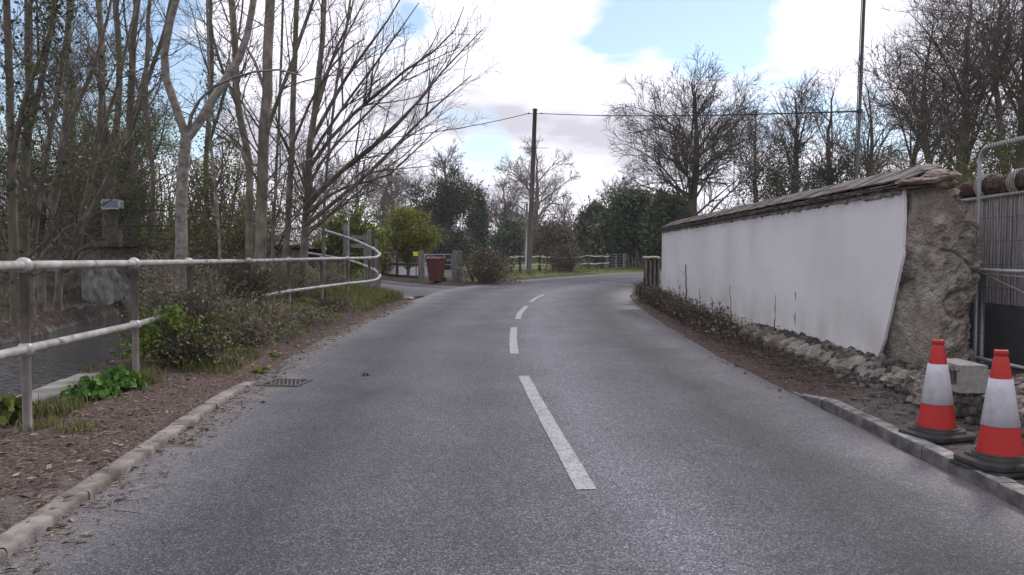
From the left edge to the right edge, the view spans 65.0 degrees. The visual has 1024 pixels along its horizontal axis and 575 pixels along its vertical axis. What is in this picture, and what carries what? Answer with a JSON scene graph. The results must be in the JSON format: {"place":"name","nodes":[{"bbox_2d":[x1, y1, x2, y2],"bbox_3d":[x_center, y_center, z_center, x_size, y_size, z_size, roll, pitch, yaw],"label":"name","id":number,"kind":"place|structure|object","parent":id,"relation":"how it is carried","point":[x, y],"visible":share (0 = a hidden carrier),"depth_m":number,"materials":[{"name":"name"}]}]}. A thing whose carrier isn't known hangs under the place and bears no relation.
{"place":"outdoors","nodes":[
{"label":"outdoors","id":0,"kind":"place"},
{"bbox_2d":[0,312,149,397],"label":"stream water","id":1,"kind":"structure","parent":0,"point":[50,365],"depth_m":15.57,"materials":[{"name":"grey liquid"}]},
{"bbox_2d":[0,0,1022,255],"label":"sky","id":2,"kind":"structure","parent":0,"point":[565,56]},
{"bbox_2d":[0,272,1023,574],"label":"road","id":3,"kind":"structure","parent":0,"point":[426,446],"depth_m":5.12,"materials":[{"name":"grey asphalt"}]},
{"bbox_2d":[0,381,254,563],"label":"kerb","id":4,"kind":"structure","parent":3,"relation":"on","point":[40,522],"depth_m":4.83,"materials":[{"name":"concrete"}]},
{"bbox_2d":[257,378,312,386],"bbox_3d":[-2.490,1.048,8.838,0.471,0.021,0.460,0,2,5],"label":"drain grate","id":5,"kind":"object","parent":3,"relation":"on","point":[293,382],"visible":0.96,"depth_m":8.82,"materials":[{"name":"metal"}]},
{"bbox_2d":[519,376,595,488],"bbox_3d":[0.286,1.116,7.080,0.136,0.001,4.563,0,2,-4],"label":"road marking","id":6,"kind":"object","parent":3,"relation":"on","point":[576,471],"visible":1,"depth_m":6.04,"materials":[{"name":"paint"}]},
{"bbox_2d":[0,256,1023,552],"bbox_3d":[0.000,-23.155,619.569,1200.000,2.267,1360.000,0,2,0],"label":"ground","id":7,"kind":"structure","parent":0,"point":[76,310],"depth_m":7.70,"materials":[{"name":"soil"}]},
{"bbox_2d":[0,393,34,425],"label":"broadleaf plant","id":8,"kind":"object","parent":7,"relation":"on","point":[10,402],"visible":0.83,"depth_m":6.51,"materials":[{"name":"green plant"}]},
{"bbox_2d":[0,138,92,246],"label":"thorn bush","id":9,"kind":"object","parent":7,"relation":"on","point":[42,209],"visible":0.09,"depth_m":33.59,"materials":[{"name":"brown plant"}]},
{"bbox_2d":[0,75,111,245],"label":"thorn bush","id":10,"kind":"object","parent":7,"relation":"on","point":[34,138],"visible":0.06,"depth_m":35.03,"materials":[{"name":"brown plant"}]},
{"bbox_2d":[0,360,114,409],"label":"stone retaining wall","id":11,"kind":"structure","parent":7,"relation":"on","point":[55,388],"depth_m":8.06,"materials":[{"name":"concrete"}]},
{"bbox_2d":[0,0,129,294],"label":"tree","id":12,"kind":"object","parent":7,"relation":"on","point":[24,178],"visible":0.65,"depth_m":21.74,"materials":[{"name":"brown plant"}]},
{"bbox_2d":[0,0,134,322],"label":"tree","id":13,"kind":"object","parent":7,"relation":"on","point":[14,133],"visible":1,"depth_m":19.76,"materials":[{"name":"brown plant"}]},
{"bbox_2d":[0,0,146,314],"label":"tree","id":14,"kind":"object","parent":7,"relation":"on","point":[67,120],"visible":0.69,"depth_m":23.75,"materials":[{"name":"brown plant"}]},
{"bbox_2d":[0,0,153,316],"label":"tree","id":15,"kind":"object","parent":7,"relation":"on","point":[35,224],"visible":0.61,"depth_m":22.85,"materials":[{"name":"brown plant"}]},
{"bbox_2d":[0,123,164,245],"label":"thorn bush","id":16,"kind":"object","parent":7,"relation":"on","point":[73,178],"visible":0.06,"depth_m":34.08,"materials":[{"name":"brown plant"}]},
{"bbox_2d":[0,3,178,241],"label":"bare tree","id":17,"kind":"object","parent":7,"relation":"on","point":[71,71],"visible":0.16,"depth_m":46.90,"materials":[{"name":"brown plant"}]},
{"bbox_2d":[59,374,121,402],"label":"broadleaf plant","id":18,"kind":"object","parent":7,"relation":"on","point":[87,386],"visible":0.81,"depth_m":7.38,"materials":[{"name":"green plant"}]},
{"bbox_2d":[5,0,188,311],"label":"tree","id":19,"kind":"object","parent":7,"relation":"on","point":[58,292],"visible":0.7,"depth_m":24.62,"materials":[{"name":"brown plant"}]},
{"bbox_2d":[34,0,166,244],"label":"tree","id":20,"kind":"object","parent":7,"relation":"on","point":[111,189],"visible":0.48,"depth_m":30.67,"materials":[{"name":"brown plant"}]},
{"bbox_2d":[29,16,171,298],"bbox_3d":[-13.159,-4.138,25.423,4.018,9.431,4.542,2,3,42],"label":"tree","id":21,"kind":"object","parent":7,"relation":"on","point":[103,187],"visible":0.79,"depth_m":25.75,"materials":[{"name":"brown plant"}]},
{"bbox_2d":[42,77,194,244],"bbox_3d":[-16.739,-4.929,33.876,6.886,9.734,6.123,0,2,0],"label":"bare tree","id":22,"kind":"object","parent":7,"relation":"on","point":[139,151],"visible":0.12,"depth_m":33.74,"materials":[{"name":"green plant"}]},
{"bbox_2d":[91,364,147,390],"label":"broadleaf plant","id":23,"kind":"object","parent":7,"relation":"on","point":[117,376],"visible":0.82,"depth_m":7.87,"materials":[{"name":"green plant"}]},
{"bbox_2d":[86,145,201,243],"bbox_3d":[-14.820,-2.599,33.111,4.432,6.474,4.958,0,2,0],"label":"thorn bush","id":24,"kind":"object","parent":7,"relation":"on","point":[141,241],"visible":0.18,"depth_m":32.55,"materials":[{"name":"green plant"}]},
{"bbox_2d":[79,0,209,243],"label":"tree","id":25,"kind":"object","parent":7,"relation":"on","point":[152,67],"visible":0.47,"depth_m":31.62,"materials":[{"name":"brown plant"}]},
{"bbox_2d":[89,0,224,250],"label":"tree","id":26,"kind":"object","parent":7,"relation":"on","point":[150,140],"visible":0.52,"depth_m":29.69,"materials":[{"name":"brown plant"}]},
{"bbox_2d":[109,300,215,361],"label":"spring shrub","id":27,"kind":"object","parent":7,"relation":"on","point":[169,312],"visible":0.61,"depth_m":9.28,"materials":[{"name":"green plant"}]},
{"bbox_2d":[0,210,331,311],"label":"brick bridge","id":28,"kind":"structure","parent":7,"relation":"on","point":[95,285],"depth_m":29.17,"materials":[{"name":"stone"}]},
{"bbox_2d":[101,199,123,246],"bbox_3d":[-14.189,-2.276,28.622,0.640,1.688,0.440,0,2,0],"label":"gauge box","id":29,"kind":"object","parent":28,"relation":"on","point":[118,203],"visible":0.92,"depth_m":28.45,"materials":[{"name":"metal"}]},
{"bbox_2d":[117,239,224,323],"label":"bramble clump","id":30,"kind":"object","parent":7,"relation":"on","point":[150,275],"visible":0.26,"depth_m":12.97,"materials":[{"name":"brown plant"}]},
{"bbox_2d":[106,313,243,370],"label":"bramble clump","id":31,"kind":"object","parent":7,"relation":"on","point":[207,347],"visible":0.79,"depth_m":9.21,"materials":[{"name":"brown plant"}]},
{"bbox_2d":[109,273,257,360],"bbox_3d":[-4.138,0.373,10.065,1.813,1.088,2.246,0,2,0],"label":"bramble clump","id":32,"kind":"object","parent":7,"relation":"on","point":[194,307],"visible":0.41,"depth_m":9.97,"materials":[{"name":"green plant"}]},
{"bbox_2d":[0,227,381,432],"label":"handrail","id":33,"kind":"object","parent":7,"relation":"on","point":[25,349],"visible":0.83,"depth_m":7.89,"materials":[{"name":"metal"}]},
{"bbox_2d":[105,253,290,347],"bbox_3d":[-4.696,0.210,11.807,2.748,1.459,2.213,2,3,43],"label":"bramble clump","id":34,"kind":"object","parent":7,"relation":"on","point":[209,291],"visible":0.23,"depth_m":11.50,"materials":[{"name":"brown plant"}]},
{"bbox_2d":[129,0,282,286],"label":"curved tree","id":35,"kind":"object","parent":7,"relation":"on","point":[245,147],"visible":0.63,"depth_m":17.40,"materials":[{"name":"grey plant"}]},
{"bbox_2d":[138,0,276,242],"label":"tree","id":36,"kind":"object","parent":7,"relation":"on","point":[206,142],"visible":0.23,"depth_m":32.61,"materials":[{"name":"brown plant"}]},
{"bbox_2d":[167,0,259,271],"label":"sapling","id":37,"kind":"object","parent":7,"relation":"on","point":[215,183],"visible":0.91,"depth_m":15.85,"materials":[{"name":"brown plant"}]},
{"bbox_2d":[136,123,291,272],"bbox_3d":[-9.976,-2.094,26.568,5.849,7.222,5.125,0,2,0],"label":"thorn bush","id":38,"kind":"object","parent":7,"relation":"on","point":[230,229],"visible":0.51,"depth_m":26.55,"materials":[{"name":"green plant"}]},
{"bbox_2d":[126,230,310,305],"bbox_3d":[-5.998,-0.157,16.389,3.426,1.996,3.623,2,3,44],"label":"bramble clump","id":39,"kind":"object","parent":7,"relation":"on","point":[204,257],"visible":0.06,"depth_m":16.30,"materials":[{"name":"brown plant"}]},
{"bbox_2d":[169,241,306,315],"bbox_3d":[-5.017,-0.111,13.921,2.906,1.423,2.509,2,3,43],"label":"bramble clump","id":40,"kind":"object","parent":7,"relation":"on","point":[252,286],"visible":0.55,"depth_m":13.80,"materials":[{"name":"brown plant"}]},
{"bbox_2d":[160,0,334,294],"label":"forked tree","id":41,"kind":"object","parent":7,"relation":"on","point":[189,130],"visible":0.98,"depth_m":12.88,"materials":[{"name":"grey plant"}]},
{"bbox_2d":[216,304,290,350],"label":"bramble clump","id":42,"kind":"object","parent":7,"relation":"on","point":[249,334],"visible":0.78,"depth_m":11.07,"materials":[{"name":"brown plant"}]},
{"bbox_2d":[212,291,319,343],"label":"bramble clump","id":43,"kind":"object","parent":7,"relation":"on","point":[263,307],"visible":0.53,"depth_m":12.22,"materials":[{"name":"brown plant"}]},
{"bbox_2d":[172,0,368,301],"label":"straight tree","id":44,"kind":"object","parent":7,"relation":"on","point":[262,177],"visible":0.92,"depth_m":16.37,"materials":[{"name":"brown plant"}]},
{"bbox_2d":[203,0,346,291],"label":"sapling","id":45,"kind":"object","parent":7,"relation":"on","point":[273,223],"visible":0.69,"depth_m":18.69,"materials":[{"name":"brown plant"}]},
{"bbox_2d":[224,168,329,254],"bbox_3d":[-8.775,-2.305,29.890,4.608,4.466,3.060,2,3,40],"label":"thorn bush","id":46,"kind":"object","parent":7,"relation":"on","point":[280,221],"visible":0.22,"depth_m":29.64,"materials":[{"name":"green plant"}]},
{"bbox_2d":[240,245,338,299],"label":"bramble clump","id":47,"kind":"object","parent":7,"relation":"on","point":[295,284],"visible":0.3,"depth_m":19.75,"materials":[{"name":"brown plant"}]},
{"bbox_2d":[267,301,337,327],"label":"bramble clump","id":48,"kind":"object","parent":7,"relation":"on","point":[307,312],"visible":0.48,"depth_m":14.79,"materials":[{"name":"brown plant"}]},
{"bbox_2d":[268,141,357,244],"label":"bare tree","id":49,"kind":"object","parent":7,"relation":"on","point":[329,192],"visible":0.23,"depth_m":59.46,"materials":[{"name":"brown plant"}]},
{"bbox_2d":[244,0,398,298],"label":"slim tree","id":50,"kind":"object","parent":7,"relation":"on","point":[287,214],"visible":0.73,"depth_m":19.21,"materials":[{"name":"brown plant"}]},
{"bbox_2d":[280,243,363,293],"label":"bramble clump","id":51,"kind":"object","parent":7,"relation":"on","point":[330,274],"visible":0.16,"depth_m":24.48,"materials":[{"name":"brown plant"}]},
{"bbox_2d":[0,215,647,267],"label":"woodland undergrowth","id":52,"kind":"object","parent":7,"relation":"on","point":[591,242],"visible":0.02,"depth_m":65.63,"materials":[{"name":"green plant"}]},
{"bbox_2d":[0,267,661,436],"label":"grass","id":53,"kind":"structure","parent":7,"relation":"on","point":[360,293],"depth_m":9.96,"materials":[{"name":"green plant"}]},
{"bbox_2d":[311,294,364,312],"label":"bramble clump","id":54,"kind":"object","parent":7,"relation":"on","point":[333,303],"visible":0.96,"depth_m":17.91,"materials":[{"name":"green plant"}]},
{"bbox_2d":[278,0,405,284],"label":"sapling","id":55,"kind":"object","parent":7,"relation":"on","point":[326,174],"visible":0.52,"depth_m":21.33,"materials":[{"name":"brown plant"}]},
{"bbox_2d":[311,191,394,280],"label":"green bush","id":56,"kind":"object","parent":7,"relation":"on","point":[358,226],"visible":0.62,"depth_m":39.44,"materials":[{"name":"green plant"}]},
{"bbox_2d":[343,215,377,287],"bbox_3d":[-5.165,-0.916,27.870,0.414,3.083,2.454,1,2,20],"label":"timber stile","id":57,"kind":"object","parent":7,"relation":"on","point":[366,238],"visible":0.52,"depth_m":27.70,"materials":[{"name":"wood"}]},
{"bbox_2d":[317,149,409,227],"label":"bare tree","id":58,"kind":"object","parent":7,"relation":"on","point":[369,177],"visible":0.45,"depth_m":69.44,"materials":[{"name":"grey plant"}]},
{"bbox_2d":[242,0,510,297],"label":"arching tree","id":59,"kind":"object","parent":7,"relation":"on","point":[307,219],"visible":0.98,"depth_m":19.06,"materials":[{"name":"brown plant"}]},
{"bbox_2d":[360,150,425,267],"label":"bare tree","id":60,"kind":"object","parent":7,"relation":"on","point":[404,184],"visible":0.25,"depth_m":90.97,"materials":[{"name":"grey plant"}]},
{"bbox_2d":[0,132,787,266],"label":"woodland","id":61,"kind":"object","parent":7,"relation":"on","point":[569,234],"visible":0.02,"depth_m":70.93,"materials":[{"name":"plant"}]},
{"bbox_2d":[337,278,458,296],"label":"lane","id":62,"kind":"structure","parent":7,"relation":"on","point":[411,290],"depth_m":33.49,"materials":[{"name":"grey asphalt"}]},
{"bbox_2d":[376,201,446,274],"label":"yellow bush","id":63,"kind":"object","parent":7,"relation":"on","point":[408,236],"visible":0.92,"depth_m":46.25,"materials":[{"name":"green plant"}]},
{"bbox_2d":[425,257,446,280],"bbox_3d":[-3.396,-0.806,36.012,0.636,1.124,0.846,2,3,38],"label":"wheelie bin","id":64,"kind":"object","parent":7,"relation":"on","point":[435,267],"visible":1,"depth_m":35.80,"materials":[{"name":"plastic"}]},
{"bbox_2d":[418,251,474,281],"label":"field gate","id":65,"kind":"structure","parent":7,"relation":"on","point":[421,259],"depth_m":36.88,"materials":[{"name":"wood"}]},
{"bbox_2d":[399,138,494,269],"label":"bare tree","id":66,"kind":"object","parent":7,"relation":"on","point":[452,201],"visible":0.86,"depth_m":82.75,"materials":[{"name":"brown plant"}]},
{"bbox_2d":[425,222,478,269],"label":"hedge bush","id":67,"kind":"object","parent":7,"relation":"on","point":[456,238],"visible":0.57,"depth_m":78.85,"materials":[{"name":"green plant"}]},
{"bbox_2d":[463,184,494,262],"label":"evergreen tree","id":68,"kind":"object","parent":7,"relation":"on","point":[479,227],"visible":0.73,"depth_m":87.38,"materials":[{"name":"green plant"}]},
{"bbox_2d":[0,299,976,574],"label":"leaf litter","id":69,"kind":"object","parent":7,"relation":"on","point":[214,427],"visible":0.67,"depth_m":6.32,"materials":[{"name":"brown plant"}]},
{"bbox_2d":[445,236,537,283],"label":"scrub bush","id":70,"kind":"object","parent":7,"relation":"on","point":[487,272],"visible":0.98,"depth_m":36.21,"materials":[{"name":"brown plant"}]},
{"bbox_2d":[472,169,527,261],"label":"bare tree","id":71,"kind":"object","parent":7,"relation":"on","point":[496,213],"visible":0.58,"depth_m":95.15,"materials":[{"name":"grey plant"}]},
{"bbox_2d":[487,212,541,263],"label":"evergreen tree","id":72,"kind":"object","parent":7,"relation":"on","point":[506,233],"visible":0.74,"depth_m":90.96,"materials":[{"name":"green plant"}]},
{"bbox_2d":[524,108,541,273],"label":"utility pole","id":73,"kind":"object","parent":7,"relation":"on","point":[531,213],"visible":0.98,"depth_m":45.23,"materials":[{"name":"wood"}]},
{"bbox_2d":[542,111,855,115],"bbox_3d":[5.144,-7.063,32.497,0.044,4.456,26.424,-1,2,-15],"label":"overhead cable","id":74,"kind":"object","parent":73,"relation":"attached to","point":[718,114],"visible":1,"depth_m":26.03,"materials":[{"name":"black rubber"}]},
{"bbox_2d":[489,134,581,262],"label":"bare tree","id":75,"kind":"object","parent":7,"relation":"on","point":[547,197],"visible":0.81,"depth_m":107.33,"materials":[{"name":"brown plant"}]},
{"bbox_2d":[510,214,578,263],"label":"hedge bush","id":76,"kind":"object","parent":7,"relation":"on","point":[543,232],"visible":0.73,"depth_m":82.62,"materials":[{"name":"brown plant"}]},
{"bbox_2d":[509,252,610,271],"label":"paddock fence","id":77,"kind":"object","parent":7,"relation":"on","point":[539,256],"visible":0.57,"depth_m":50.91,"materials":[{"name":"grey wood"}]},
{"bbox_2d":[545,193,583,242],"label":"bare tree","id":78,"kind":"object","parent":7,"relation":"on","point":[566,210],"visible":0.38,"depth_m":87.44,"materials":[{"name":"grey plant"}]},
{"bbox_2d":[539,234,592,272],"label":"scrub bush","id":79,"kind":"object","parent":7,"relation":"on","point":[568,261],"visible":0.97,"depth_m":48.77,"materials":[{"name":"brown plant"}]},
{"bbox_2d":[569,194,608,265],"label":"evergreen tree","id":80,"kind":"object","parent":7,"relation":"on","point":[585,217],"visible":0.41,"depth_m":69.43,"materials":[{"name":"green plant"}]},
{"bbox_2d":[583,177,658,266],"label":"evergreen tree","id":81,"kind":"object","parent":7,"relation":"on","point":[622,212],"visible":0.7,"depth_m":62.82,"materials":[{"name":"green plant"}]},
{"bbox_2d":[643,256,660,289],"bbox_3d":[4.185,-0.303,24.127,0.536,1.293,0.560,0,2,0],"label":"slatted box","id":82,"kind":"object","parent":7,"relation":"on","point":[651,270],"visible":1,"depth_m":23.99,"materials":[{"name":"grey wood"}]},
{"bbox_2d":[635,178,688,267],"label":"evergreen tree","id":83,"kind":"object","parent":7,"relation":"on","point":[657,218],"visible":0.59,"depth_m":58.96,"materials":[{"name":"green plant"}]},
{"bbox_2d":[631,279,780,351],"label":"verge undergrowth","id":84,"kind":"object","parent":7,"relation":"on","point":[702,310],"visible":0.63,"depth_m":15.17,"materials":[{"name":"brown plant"}]},
{"bbox_2d":[602,43,811,217],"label":"bare tree","id":85,"kind":"object","parent":7,"relation":"on","point":[728,137],"visible":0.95,"depth_m":44.97,"materials":[{"name":"brown plant"}]},
{"bbox_2d":[629,281,862,385],"bbox_3d":[3.497,0.419,16.985,1.267,0.584,17.751,0,2,1],"label":"verge scrub","id":86,"kind":"object","parent":7,"relation":"on","point":[649,301],"visible":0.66,"depth_m":12.97,"materials":[{"name":"brown plant"}]},
{"bbox_2d":[719,82,789,203],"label":"bare tree","id":87,"kind":"object","parent":7,"relation":"on","point":[760,141],"visible":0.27,"depth_m":57.30,"materials":[{"name":"brown plant"}]},
{"bbox_2d":[724,145,826,205],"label":"bush","id":88,"kind":"object","parent":7,"relation":"on","point":[776,190],"visible":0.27,"depth_m":43.77,"materials":[{"name":"brown plant"}]},
{"bbox_2d":[746,65,844,196],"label":"bare tree","id":89,"kind":"object","parent":7,"relation":"on","point":[796,132],"visible":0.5,"depth_m":51.38,"materials":[{"name":"brown plant"}]},
{"bbox_2d":[786,64,869,189],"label":"bare tree","id":90,"kind":"object","parent":7,"relation":"on","point":[829,172],"visible":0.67,"depth_m":49.51,"materials":[{"name":"brown plant"}]},
{"bbox_2d":[657,163,1023,443],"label":"boundary wall","id":91,"kind":"structure","parent":7,"relation":"on","point":[879,275],"depth_m":9.32,"materials":[{"name":"paint"}]},
{"bbox_2d":[947,358,987,392],"bbox_3d":[3.573,0.702,6.448,0.232,0.218,0.445,0,2,1],"label":"concrete block","id":92,"kind":"object","parent":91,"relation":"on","point":[966,376],"depth_m":6.23,"materials":[{"name":"grey concrete"}]},
{"bbox_2d":[973,136,1023,369],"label":"site fence","id":93,"kind":"object","parent":92,"relation":"in","point":[981,358],"visible":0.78,"depth_m":8.32,"materials":[{"name":"metal"}]},
{"bbox_2d":[854,0,865,179],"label":"steel pole","id":94,"kind":"object","parent":7,"relation":"on","point":[859,97],"visible":0.7,"depth_m":19.80,"materials":[{"name":"metal"}]},
{"bbox_2d":[805,55,920,180],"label":"bare tree","id":95,"kind":"object","parent":7,"relation":"on","point":[873,144],"visible":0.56,"depth_m":47.51,"materials":[{"name":"brown plant"}]},
{"bbox_2d":[840,131,931,179],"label":"hedge bush","id":96,"kind":"object","parent":7,"relation":"on","point":[887,163],"visible":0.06,"depth_m":25.74,"materials":[{"name":"brown plant"}]},
{"bbox_2d":[776,368,1023,444],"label":"stone rubble","id":97,"kind":"object","parent":7,"relation":"on","point":[877,396],"visible":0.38,"depth_m":7.49,"materials":[{"name":"grey stone"}]},
{"bbox_2d":[819,48,993,183],"bbox_3d":[15.011,-4.530,30.944,6.496,9.306,4.707,1,3,26],"label":"bare tree","id":98,"kind":"object","parent":7,"relation":"on","point":[911,151],"visible":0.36,"depth_m":30.48,"materials":[{"name":"brown plant"}]},
{"bbox_2d":[792,392,1023,510],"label":"kerb","id":99,"kind":"structure","parent":7,"relation":"on","point":[1010,491],"depth_m":5.57,"materials":[{"name":"grey concrete"}]},
{"bbox_2d":[846,0,1017,177],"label":"bare tree","id":100,"kind":"object","parent":7,"relation":"on","point":[874,71],"visible":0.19,"depth_m":37.51,"materials":[{"name":"brown plant"}]},
{"bbox_2d":[898,339,975,443],"bbox_3d":[3.103,0.733,5.864,0.416,0.710,0.416,-1,3,-16],"label":"traffic cone","id":101,"kind":"object","parent":7,"relation":"on","point":[935,422],"visible":1,"depth_m":5.79,"materials":[{"name":"plastic"}]},
{"bbox_2d":[864,0,1023,198],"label":"bare tree","id":102,"kind":"object","parent":7,"relation":"on","point":[963,121],"visible":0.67,"depth_m":26.60,"materials":[{"name":"brown plant"}]},
{"bbox_2d":[902,0,1022,197],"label":"bare tree","id":103,"kind":"object","parent":7,"relation":"on","point":[952,30],"visible":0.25,"depth_m":33.61,"materials":[{"name":"brown plant"}]},
{"bbox_2d":[914,0,1023,196],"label":"bare tree","id":104,"kind":"object","parent":7,"relation":"on","point":[1019,101],"visible":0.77,"depth_m":24.71,"materials":[{"name":"brown plant"}]},
{"bbox_2d":[939,125,1023,198],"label":"hedge bush","id":105,"kind":"object","parent":7,"relation":"on","point":[965,178],"visible":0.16,"depth_m":19.94,"materials":[{"name":"brown plant"}]},
{"bbox_2d":[949,349,1023,477],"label":"traffic cone","id":106,"kind":"object","parent":7,"relation":"on","point":[998,450],"visible":1,"depth_m":4.90,"materials":[{"name":"plastic"}]},
{"bbox_2d":[957,168,1023,365],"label":"brushwood screen","id":107,"kind":"object","parent":7,"relation":"on","point":[968,191],"visible":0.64,"depth_m":8.73,"materials":[{"name":"wicker"}]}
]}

